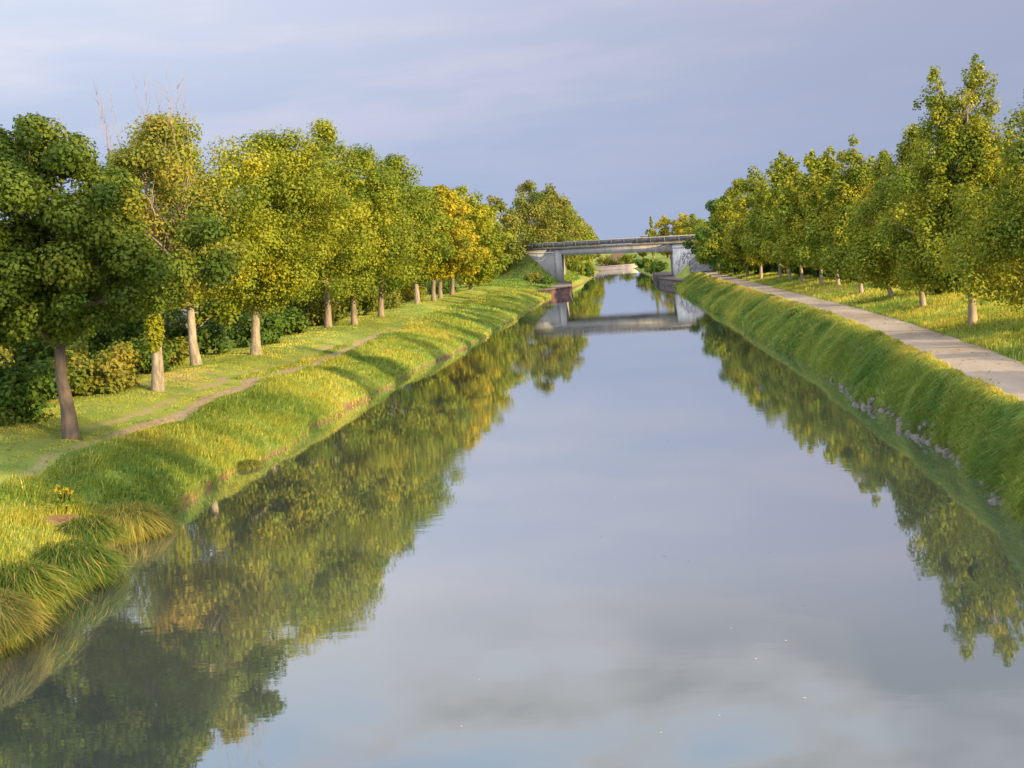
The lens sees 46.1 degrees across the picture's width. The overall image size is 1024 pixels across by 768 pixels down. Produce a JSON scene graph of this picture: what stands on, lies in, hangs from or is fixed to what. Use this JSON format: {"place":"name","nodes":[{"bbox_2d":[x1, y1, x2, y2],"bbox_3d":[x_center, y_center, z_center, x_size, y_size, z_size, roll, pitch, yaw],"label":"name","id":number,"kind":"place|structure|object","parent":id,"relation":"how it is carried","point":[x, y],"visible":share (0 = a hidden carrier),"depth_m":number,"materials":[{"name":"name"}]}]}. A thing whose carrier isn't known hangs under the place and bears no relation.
{"place":"outdoors","nodes":[
{"label":"outdoors","id":0,"kind":"place"},
{"bbox_2d":[0,268,1023,767],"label":"water","id":1,"kind":"structure","parent":0,"point":[418,568],"depth_m":26.05,"materials":[{"name":"liquid"}]},
{"bbox_2d":[459,376,806,732],"bbox_3d":[3.782,2.205,44.361,9.984,0.016,53.447,-5,6,6],"label":"foam","id":2,"kind":"object","parent":1,"relation":"on","point":[635,580],"visible":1,"depth_m":21.08,"materials":[{"name":"white"}]},
{"bbox_2d":[0,252,1023,650],"bbox_3d":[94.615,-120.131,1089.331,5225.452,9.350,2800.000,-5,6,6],"label":"ground","id":3,"kind":"structure","parent":0,"point":[16,448],"depth_m":55.88,"materials":[{"name":"green plant"}]},
{"bbox_2d":[0,342,15,367],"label":"shrub","id":4,"kind":"object","parent":3,"relation":"on","point":[4,352],"visible":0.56,"depth_m":61.00,"materials":[{"name":"green plant"}]},
{"bbox_2d":[0,354,55,426],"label":"shrub","id":5,"kind":"object","parent":3,"relation":"on","point":[25,399],"visible":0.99,"depth_m":47.27,"materials":[{"name":"green plant"}]},
{"bbox_2d":[0,584,61,657],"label":"sedge tussock","id":6,"kind":"object","parent":3,"relation":"on","point":[15,607],"visible":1,"depth_m":25.18,"materials":[{"name":"green plant"}]},
{"bbox_2d":[10,357,87,401],"bbox_3d":[-21.712,-0.062,55.766,3.834,2.306,3.937,-8,7,-23],"label":"shrub","id":7,"kind":"object","parent":3,"relation":"on","point":[50,390],"visible":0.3,"depth_m":54.91,"materials":[{"name":"green plant"}]},
{"bbox_2d":[0,555,98,633],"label":"sedge tussock","id":8,"kind":"object","parent":3,"relation":"on","point":[42,581],"visible":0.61,"depth_m":27.07,"materials":[{"name":"green plant"}]},
{"bbox_2d":[3,238,111,369],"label":"tree","id":9,"kind":"object","parent":3,"relation":"on","point":[32,350],"visible":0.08,"depth_m":66.69,"materials":[{"name":"green plant"}]},
{"bbox_2d":[53,484,73,509],"bbox_3d":[-13.238,3.401,35.539,0.606,0.898,0.473,-8,7,-23],"label":"flowering weed","id":10,"kind":"object","parent":3,"relation":"on","point":[66,500],"visible":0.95,"depth_m":35.49,"materials":[{"name":"green plant"}]},
{"bbox_2d":[16,322,111,370],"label":"shrub","id":11,"kind":"object","parent":3,"relation":"on","point":[92,352],"visible":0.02,"depth_m":76.46,"materials":[{"name":"green plant"}]},
{"bbox_2d":[24,535,141,596],"bbox_3d":[-11.185,4.548,30.405,3.864,1.718,3.818,-5,6,6],"label":"sedge tussock","id":12,"kind":"object","parent":3,"relation":"on","point":[92,558],"visible":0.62,"depth_m":29.93,"materials":[{"name":"green plant"}]},
{"bbox_2d":[52,513,135,547],"bbox_3d":[-11.690,4.099,33.118,2.954,1.289,3.034,-5,6,6],"label":"sedge tussock","id":13,"kind":"object","parent":3,"relation":"on","point":[100,529],"visible":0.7,"depth_m":32.63,"materials":[{"name":"green plant"}]},
{"bbox_2d":[51,340,140,378],"bbox_3d":[-21.629,-1.044,62.264,4.580,2.870,4.080,-8,7,-24],"label":"shrub","id":14,"kind":"object","parent":3,"relation":"on","point":[121,352],"visible":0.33,"depth_m":61.91,"materials":[{"name":"green plant"}]},
{"bbox_2d":[67,348,139,396],"bbox_3d":[-19.826,-0.493,57.763,3.637,2.403,3.937,-5,6,6],"label":"shrub","id":15,"kind":"object","parent":3,"relation":"on","point":[105,376],"visible":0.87,"depth_m":56.65,"materials":[{"name":"green plant"}]},
{"bbox_2d":[0,111,240,439],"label":"tree","id":16,"kind":"object","parent":3,"relation":"on","point":[49,287],"visible":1,"depth_m":43.03,"materials":[{"name":"green plant"}]},
{"bbox_2d":[85,285,194,358],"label":"tree","id":17,"kind":"object","parent":3,"relation":"on","point":[128,330],"visible":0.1,"depth_m":79.89,"materials":[{"name":"green plant"}]},
{"bbox_2d":[93,498,188,546],"bbox_3d":[-11.566,4.255,36.076,3.875,1.628,3.810,0,8,42],"label":"sedge tussock","id":18,"kind":"object","parent":3,"relation":"on","point":[140,518],"visible":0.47,"depth_m":35.51,"materials":[{"name":"green plant"}]},
{"bbox_2d":[109,333,180,373],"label":"shrub","id":19,"kind":"object","parent":3,"relation":"on","point":[143,351],"visible":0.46,"depth_m":65.84,"materials":[{"name":"green plant"}]},
{"bbox_2d":[60,58,251,391],"bbox_3d":[-17.080,-7.498,57.135,8.261,16.170,10.062,-10,8,-37],"label":"tree","id":20,"kind":"object","parent":3,"relation":"on","point":[178,203],"visible":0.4,"depth_m":56.39,"materials":[{"name":"green plant"}]},
{"bbox_2d":[124,307,187,335],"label":"outbuilding","id":21,"kind":"structure","parent":3,"relation":"on","point":[169,324],"depth_m":85.48,"materials":[{"name":"grey glass"}]},
{"bbox_2d":[133,335,188,368],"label":"shrub","id":22,"kind":"object","parent":3,"relation":"on","point":[178,357],"visible":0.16,"depth_m":71.00,"materials":[{"name":"green plant"}]},
{"bbox_2d":[96,111,280,365],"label":"tree","id":23,"kind":"object","parent":3,"relation":"on","point":[246,284],"visible":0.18,"depth_m":68.82,"materials":[{"name":"green plant"}]},
{"bbox_2d":[162,319,232,354],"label":"shrub","id":24,"kind":"object","parent":3,"relation":"on","point":[205,338],"visible":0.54,"depth_m":80.95,"materials":[{"name":"green plant"}]},
{"bbox_2d":[179,290,248,330],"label":"tree","id":25,"kind":"object","parent":3,"relation":"on","point":[212,310],"visible":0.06,"depth_m":95.62,"materials":[{"name":"green plant"}]},
{"bbox_2d":[193,227,297,325],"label":"tree","id":26,"kind":"object","parent":3,"relation":"on","point":[246,311],"visible":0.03,"depth_m":109.14,"materials":[{"name":"green plant"}]},
{"bbox_2d":[236,458,266,470],"bbox_3d":[-10.351,3.270,47.273,2.023,0.840,2.036,-5,6,6],"label":"sedge tussock","id":27,"kind":"object","parent":3,"relation":"on","point":[251,463],"visible":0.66,"depth_m":46.93,"materials":[{"name":"green plant"}]},
{"bbox_2d":[0,285,508,474],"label":"short grass","id":28,"kind":"structure","parent":3,"relation":"on","point":[213,363],"depth_m":69.30,"materials":[{"name":"green plant"}]},
{"bbox_2d":[226,311,287,347],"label":"shrub","id":29,"kind":"object","parent":3,"relation":"on","point":[270,330],"visible":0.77,"depth_m":86.91,"materials":[{"name":"green plant"}]},
{"bbox_2d":[168,124,381,354],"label":"tree","id":30,"kind":"object","parent":3,"relation":"on","point":[293,195],"visible":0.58,"depth_m":75.52,"materials":[{"name":"green plant"}]},
{"bbox_2d":[249,308,310,335],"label":"shrub","id":31,"kind":"object","parent":3,"relation":"on","point":[296,323],"visible":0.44,"depth_m":94.27,"materials":[{"name":"green plant"}]},
{"bbox_2d":[0,253,579,652],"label":"bank grass","id":32,"kind":"structure","parent":3,"relation":"on","point":[114,446],"depth_m":50.98,"materials":[{"name":"green plant"}]},
{"bbox_2d":[287,272,336,313],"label":"tree","id":33,"kind":"object","parent":3,"relation":"on","point":[295,306],"visible":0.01,"depth_m":124.22,"materials":[{"name":"green plant"}]},
{"bbox_2d":[298,295,346,325],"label":"shrub","id":34,"kind":"object","parent":3,"relation":"on","point":[314,312],"visible":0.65,"depth_m":110.70,"materials":[{"name":"green plant"}]},
{"bbox_2d":[263,118,399,327],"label":"tree","id":35,"kind":"object","parent":3,"relation":"on","point":[347,174],"visible":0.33,"depth_m":99.72,"materials":[{"name":"green plant"}]},
{"bbox_2d":[293,147,421,324],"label":"tree","id":36,"kind":"object","parent":3,"relation":"on","point":[399,250],"visible":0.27,"depth_m":106.05,"materials":[{"name":"green plant"}]},
{"bbox_2d":[336,288,378,317],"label":"shrub","id":37,"kind":"object","parent":3,"relation":"on","point":[371,302],"visible":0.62,"depth_m":125.05,"materials":[{"name":"green plant"}]},
{"bbox_2d":[361,285,404,309],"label":"shrub","id":38,"kind":"object","parent":3,"relation":"on","point":[393,299],"visible":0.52,"depth_m":136.94,"materials":[{"name":"green plant"}]},
{"bbox_2d":[348,152,458,316],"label":"tree","id":39,"kind":"object","parent":3,"relation":"on","point":[405,174],"visible":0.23,"depth_m":117.77,"materials":[{"name":"green plant"}]},
{"bbox_2d":[391,273,431,289],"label":"tree","id":40,"kind":"object","parent":3,"relation":"on","point":[420,284],"visible":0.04,"depth_m":190.40,"materials":[{"name":"green plant"}]},
{"bbox_2d":[398,283,426,301],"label":"shrub","id":41,"kind":"object","parent":3,"relation":"on","point":[408,294],"visible":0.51,"depth_m":155.70,"materials":[{"name":"green plant"}]},
{"bbox_2d":[396,185,456,303],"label":"tree","id":42,"kind":"object","parent":3,"relation":"on","point":[427,264],"visible":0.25,"depth_m":144.20,"materials":[{"name":"green plant"}]},
{"bbox_2d":[424,278,458,294],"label":"shrub","id":43,"kind":"object","parent":3,"relation":"on","point":[446,289],"visible":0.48,"depth_m":181.05,"materials":[{"name":"green plant"}]},
{"bbox_2d":[426,184,473,300],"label":"tree","id":44,"kind":"object","parent":3,"relation":"on","point":[446,200],"visible":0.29,"depth_m":149.02,"materials":[{"name":"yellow plant"}]},
{"bbox_2d":[438,190,492,297],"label":"tree","id":45,"kind":"object","parent":3,"relation":"on","point":[469,265],"visible":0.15,"depth_m":159.87,"materials":[{"name":"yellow plant"}]},
{"bbox_2d":[455,202,505,289],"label":"tree","id":46,"kind":"object","parent":3,"relation":"on","point":[487,267],"visible":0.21,"depth_m":188.46,"materials":[{"name":"green plant"}]},
{"bbox_2d":[447,185,518,294],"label":"tree","id":47,"kind":"object","parent":3,"relation":"on","point":[489,241],"visible":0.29,"depth_m":170.80,"materials":[{"name":"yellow plant"}]},
{"bbox_2d":[477,233,510,283],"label":"tree","id":48,"kind":"object","parent":3,"relation":"on","point":[505,262],"visible":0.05,"depth_m":208.92,"materials":[{"name":"green plant"}]},
{"bbox_2d":[486,195,531,274],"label":"tree","id":49,"kind":"object","parent":3,"relation":"on","point":[508,218],"visible":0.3,"depth_m":241.13,"materials":[{"name":"green plant"}]},
{"bbox_2d":[1,283,1022,475],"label":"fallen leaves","id":50,"kind":"object","parent":3,"relation":"on","point":[303,368],"visible":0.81,"depth_m":54.49,"materials":[{"name":"yellow plant"}]},
{"bbox_2d":[499,180,564,248],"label":"tree","id":51,"kind":"object","parent":3,"relation":"on","point":[529,206],"visible":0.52,"depth_m":257.71,"materials":[{"name":"green plant"}]},
{"bbox_2d":[523,271,542,282],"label":"shrub","id":52,"kind":"object","parent":3,"relation":"on","point":[532,277],"visible":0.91,"depth_m":224.68,"materials":[{"name":"green plant"}]},
{"bbox_2d":[534,276,554,284],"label":"shrub","id":53,"kind":"object","parent":3,"relation":"on","point":[546,280],"visible":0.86,"depth_m":220.03,"materials":[{"name":"green plant"}]},
{"bbox_2d":[521,183,575,256],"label":"tree","id":54,"kind":"object","parent":3,"relation":"on","point":[567,226],"visible":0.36,"depth_m":276.09,"materials":[{"name":"green plant"}]},
{"bbox_2d":[535,281,571,295],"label":"brick quay","id":55,"kind":"structure","parent":3,"relation":"on","point":[563,288],"depth_m":202.52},
{"bbox_2d":[525,188,586,264],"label":"tree","id":56,"kind":"object","parent":3,"relation":"on","point":[576,234],"visible":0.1,"depth_m":297.20,"materials":[{"name":"green plant"}]},
{"bbox_2d":[550,197,591,261],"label":"tree","id":57,"kind":"object","parent":3,"relation":"on","point":[583,238],"visible":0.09,"depth_m":316.71,"materials":[{"name":"green plant"}]},
{"bbox_2d":[565,261,585,275],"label":"shrub","id":58,"kind":"object","parent":3,"relation":"on","point":[573,267],"visible":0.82,"depth_m":259.92,"materials":[{"name":"green plant"}]},
{"bbox_2d":[565,205,590,264],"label":"tree","id":59,"kind":"object","parent":3,"relation":"on","point":[576,258],"visible":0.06,"depth_m":342.07,"materials":[{"name":"green plant"}]},
{"bbox_2d":[570,215,595,261],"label":"tree","id":60,"kind":"object","parent":3,"relation":"on","point":[588,231],"visible":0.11,"depth_m":366.98,"materials":[{"name":"green plant"}]},
{"bbox_2d":[578,266,594,276],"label":"shrub","id":61,"kind":"object","parent":3,"relation":"on","point":[588,270],"visible":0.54,"depth_m":297.01,"materials":[{"name":"green plant"}]},
{"bbox_2d":[578,259,594,270],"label":"shrub","id":62,"kind":"object","parent":3,"relation":"on","point":[589,263],"visible":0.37,"depth_m":336.46,"materials":[{"name":"green plant"}]},
{"bbox_2d":[577,222,597,261],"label":"tree","id":63,"kind":"object","parent":3,"relation":"on","point":[590,255],"depth_m":397.66,"materials":[{"name":"green plant"}]},
{"bbox_2d":[586,239,600,259],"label":"tree","id":64,"kind":"object","parent":3,"relation":"on","point":[597,255],"depth_m":455.22,"materials":[{"name":"green plant"}]},
{"bbox_2d":[595,255,618,266],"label":"shrub","id":65,"kind":"object","parent":3,"relation":"on","point":[605,261],"visible":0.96,"depth_m":397.86,"materials":[{"name":"green plant"}]},
{"bbox_2d":[519,234,696,281],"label":"road bridge","id":66,"kind":"structure","parent":3,"relation":"on","point":[551,261],"depth_m":221.52,"materials":[{"name":"concrete"}]},
{"bbox_2d":[595,264,637,270],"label":"end wall","id":67,"kind":"structure","parent":3,"relation":"on","point":[617,267],"depth_m":379.86,"materials":[{"name":"beige concrete"}]},
{"bbox_2d":[616,254,636,264],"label":"shrub","id":68,"kind":"object","parent":3,"relation":"on","point":[627,258],"visible":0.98,"depth_m":394.84,"materials":[{"name":"green plant"}]},
{"bbox_2d":[632,236,647,258],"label":"tree","id":69,"kind":"object","parent":3,"relation":"on","point":[643,254],"visible":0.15,"depth_m":432.68,"materials":[{"name":"green plant"}]},
{"bbox_2d":[634,258,650,268],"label":"shrub","id":70,"kind":"object","parent":3,"relation":"on","point":[639,263],"visible":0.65,"depth_m":326.45,"materials":[{"name":"green plant"}]},
{"bbox_2d":[644,258,658,271],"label":"shrub","id":71,"kind":"object","parent":3,"relation":"on","point":[647,266],"visible":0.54,"depth_m":288.29,"materials":[{"name":"green plant"}]},
{"bbox_2d":[645,216,657,258],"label":"tree","id":72,"kind":"object","parent":3,"relation":"on","point":[649,233],"visible":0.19,"depth_m":413.88,"materials":[{"name":"green plant"}]},
{"bbox_2d":[649,260,668,273],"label":"shrub","id":73,"kind":"object","parent":3,"relation":"on","point":[659,266],"visible":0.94,"depth_m":258.41,"materials":[{"name":"green plant"}]},
{"bbox_2d":[650,215,676,257],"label":"tree","id":74,"kind":"object","parent":3,"relation":"on","point":[664,221],"visible":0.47,"depth_m":392.95,"materials":[{"name":"green plant"}]},
{"bbox_2d":[652,271,685,286],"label":"dark quay","id":75,"kind":"structure","parent":3,"relation":"on","point":[665,278],"depth_m":204.80,"materials":[{"name":"grey stone"}]},
{"bbox_2d":[670,212,690,241],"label":"tree","id":76,"kind":"object","parent":3,"relation":"on","point":[678,230],"visible":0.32,"depth_m":387.66,"materials":[{"name":"yellow plant"}]},
{"bbox_2d":[678,214,705,240],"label":"tree","id":77,"kind":"object","parent":3,"relation":"on","point":[693,221],"visible":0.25,"depth_m":352.33,"materials":[{"name":"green plant"}]},
{"bbox_2d":[681,212,716,253],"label":"tree","id":78,"kind":"object","parent":3,"relation":"on","point":[689,243],"visible":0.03,"depth_m":184.25,"materials":[{"name":"green plant"}]},
{"bbox_2d":[688,256,715,272],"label":"slope paving","id":79,"kind":"structure","parent":3,"relation":"on","point":[696,266],"depth_m":190.62,"materials":[{"name":"grey concrete"}]},
{"bbox_2d":[692,197,726,273],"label":"tree","id":80,"kind":"object","parent":3,"relation":"on","point":[700,260],"visible":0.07,"depth_m":170.14,"materials":[{"name":"green plant"}]},
{"bbox_2d":[692,186,751,274],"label":"tree","id":81,"kind":"object","parent":3,"relation":"on","point":[701,235],"visible":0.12,"depth_m":157.45,"materials":[{"name":"green plant"}]},
{"bbox_2d":[695,177,767,276],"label":"tree","id":82,"kind":"object","parent":3,"relation":"on","point":[710,250],"visible":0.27,"depth_m":145.84,"materials":[{"name":"green plant"}]},
{"bbox_2d":[721,165,769,278],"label":"tree","id":83,"kind":"object","parent":3,"relation":"on","point":[733,245],"visible":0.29,"depth_m":134.79,"materials":[{"name":"green plant"}]},
{"bbox_2d":[741,161,783,278],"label":"tree","id":84,"kind":"object","parent":3,"relation":"on","point":[761,207],"visible":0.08,"depth_m":126.92,"materials":[{"name":"green plant"}]},
{"bbox_2d":[754,261,777,274],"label":"shrub","id":85,"kind":"object","parent":3,"relation":"on","point":[771,267],"visible":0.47,"depth_m":146.26,"materials":[{"name":"green plant"}]},
{"bbox_2d":[741,149,798,278],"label":"tree","id":86,"kind":"object","parent":3,"relation":"on","point":[774,178],"visible":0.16,"depth_m":121.25,"materials":[{"name":"green plant"}]},
{"bbox_2d":[757,156,811,283],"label":"tree","id":87,"kind":"object","parent":3,"relation":"on","point":[788,183],"visible":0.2,"depth_m":110.71,"materials":[{"name":"green plant"}]},
{"bbox_2d":[777,263,792,273],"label":"shrub","id":88,"kind":"object","parent":3,"relation":"on","point":[785,271],"visible":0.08,"depth_m":136.04,"materials":[{"name":"green plant"}]},
{"bbox_2d":[771,149,825,283],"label":"tree","id":89,"kind":"object","parent":3,"relation":"on","point":[789,239],"visible":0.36,"depth_m":104.65,"materials":[{"name":"green plant"}]},
{"bbox_2d":[791,265,815,276],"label":"shrub","id":90,"kind":"object","parent":3,"relation":"on","point":[806,270],"visible":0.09,"depth_m":125.42,"materials":[{"name":"green plant"}]},
{"bbox_2d":[790,146,849,284],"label":"tree","id":91,"kind":"object","parent":3,"relation":"on","point":[822,177],"visible":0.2,"depth_m":98.28,"materials":[{"name":"green plant"}]},
{"bbox_2d":[811,264,834,277],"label":"shrub","id":92,"kind":"object","parent":3,"relation":"on","point":[817,272],"visible":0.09,"depth_m":117.18,"materials":[{"name":"green plant"}]},
{"bbox_2d":[796,134,876,293],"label":"tree","id":93,"kind":"object","parent":3,"relation":"on","point":[853,177],"visible":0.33,"depth_m":85.67,"materials":[{"name":"green plant"}]},
{"bbox_2d":[674,271,1023,528],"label":"bank grass","id":94,"kind":"structure","parent":3,"relation":"on","point":[868,350],"depth_m":45.68,"materials":[{"name":"green plant"}]},
{"bbox_2d":[705,272,1023,400],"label":"towpath","id":95,"kind":"structure","parent":3,"relation":"on","point":[1007,373],"depth_m":50.17,"materials":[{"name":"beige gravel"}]},
{"bbox_2d":[818,149,912,297],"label":"tree","id":96,"kind":"object","parent":3,"relation":"on","point":[835,259],"visible":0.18,"depth_m":77.97,"materials":[{"name":"green plant"}]},
{"bbox_2d":[842,122,951,307],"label":"tree","id":97,"kind":"object","parent":3,"relation":"on","point":[870,251],"visible":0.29,"depth_m":67.30,"materials":[{"name":"green plant"}]},
{"bbox_2d":[925,279,961,295],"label":"shrub","id":98,"kind":"object","parent":3,"relation":"on","point":[938,291],"visible":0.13,"depth_m":74.95,"materials":[{"name":"green plant"}]},
{"bbox_2d":[942,448,950,453],"bbox_3d":[13.281,2.130,36.764,0.290,0.339,0.222,-10,7,-37],"label":"stone","id":99,"kind":"object","parent":3,"relation":"on","point":[945,450],"visible":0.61,"depth_m":36.68,"materials":[{"name":"grey stone"}]},
{"bbox_2d":[876,53,1023,327],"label":"tree","id":100,"kind":"object","parent":3,"relation":"on","point":[971,145],"visible":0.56,"depth_m":53.97,"materials":[{"name":"green plant"}]},
{"bbox_2d":[930,89,1023,311],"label":"tree","id":101,"kind":"object","parent":3,"relation":"on","point":[996,241],"visible":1,"depth_m":45.32,"materials":[{"name":"green plant"}]},
{"bbox_2d":[987,498,998,502],"bbox_3d":[12.055,2.958,30.083,0.304,0.228,0.321,-4,6,17],"label":"stone","id":102,"kind":"object","parent":3,"relation":"on","point":[992,500],"visible":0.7,"depth_m":29.98,"materials":[{"name":"grey stone"}]},
{"bbox_2d":[0,0,1023,246],"label":"sky","id":103,"kind":"structure","parent":0,"point":[634,111],"materials":[{"name":"blue"}]},
{"bbox_2d":[722,265,1023,362],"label":"verge grass","id":104,"kind":"structure","parent":0,"point":[939,304],"depth_m":66.03,"materials":[{"name":"green plant"}]}
]}

